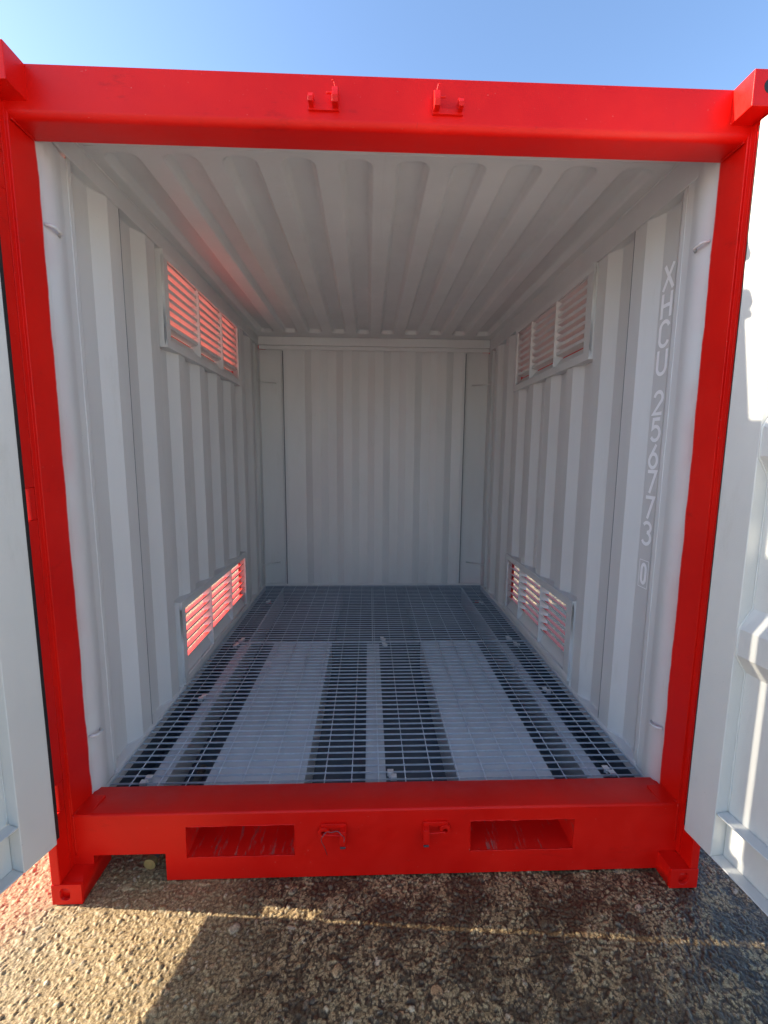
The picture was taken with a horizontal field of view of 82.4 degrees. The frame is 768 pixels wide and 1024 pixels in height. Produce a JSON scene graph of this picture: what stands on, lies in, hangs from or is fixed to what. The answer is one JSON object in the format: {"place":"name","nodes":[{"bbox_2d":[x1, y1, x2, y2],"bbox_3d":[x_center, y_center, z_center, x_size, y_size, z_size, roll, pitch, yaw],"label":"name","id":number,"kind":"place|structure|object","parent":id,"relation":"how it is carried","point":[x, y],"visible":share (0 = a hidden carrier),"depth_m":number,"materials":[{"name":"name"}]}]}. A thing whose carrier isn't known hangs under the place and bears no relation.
{"place":"outdoors","nodes":[
{"label":"outdoors","id":0,"kind":"place"},
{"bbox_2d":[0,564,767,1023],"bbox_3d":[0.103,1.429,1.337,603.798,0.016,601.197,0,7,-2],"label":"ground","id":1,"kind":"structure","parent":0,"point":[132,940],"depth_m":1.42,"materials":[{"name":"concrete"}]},
{"bbox_2d":[0,39,767,915],"bbox_3d":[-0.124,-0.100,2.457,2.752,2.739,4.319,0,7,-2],"label":"shipping container","id":2,"kind":"object","parent":1,"relation":"on","point":[376,389],"visible":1,"depth_m":1.90,"materials":[{"name":"metal"}]},
{"bbox_2d":[0,239,59,893],"bbox_3d":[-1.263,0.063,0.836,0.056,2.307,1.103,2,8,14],"label":"door","id":3,"kind":"structure","parent":2,"relation":"in","point":[29,828],"depth_m":1.36,"materials":[{"name":"paint"}]},
{"bbox_2d":[684,115,767,915],"bbox_3d":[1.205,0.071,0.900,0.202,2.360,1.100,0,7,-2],"label":"door","id":4,"kind":"structure","parent":2,"relation":"in","point":[726,811],"depth_m":1.36,"materials":[{"name":"paint"}]},
{"bbox_2d":[0,0,767,89],"label":"sky","id":5,"kind":"structure","parent":0,"point":[691,44],"materials":[{"name":"blue"}]}
]}

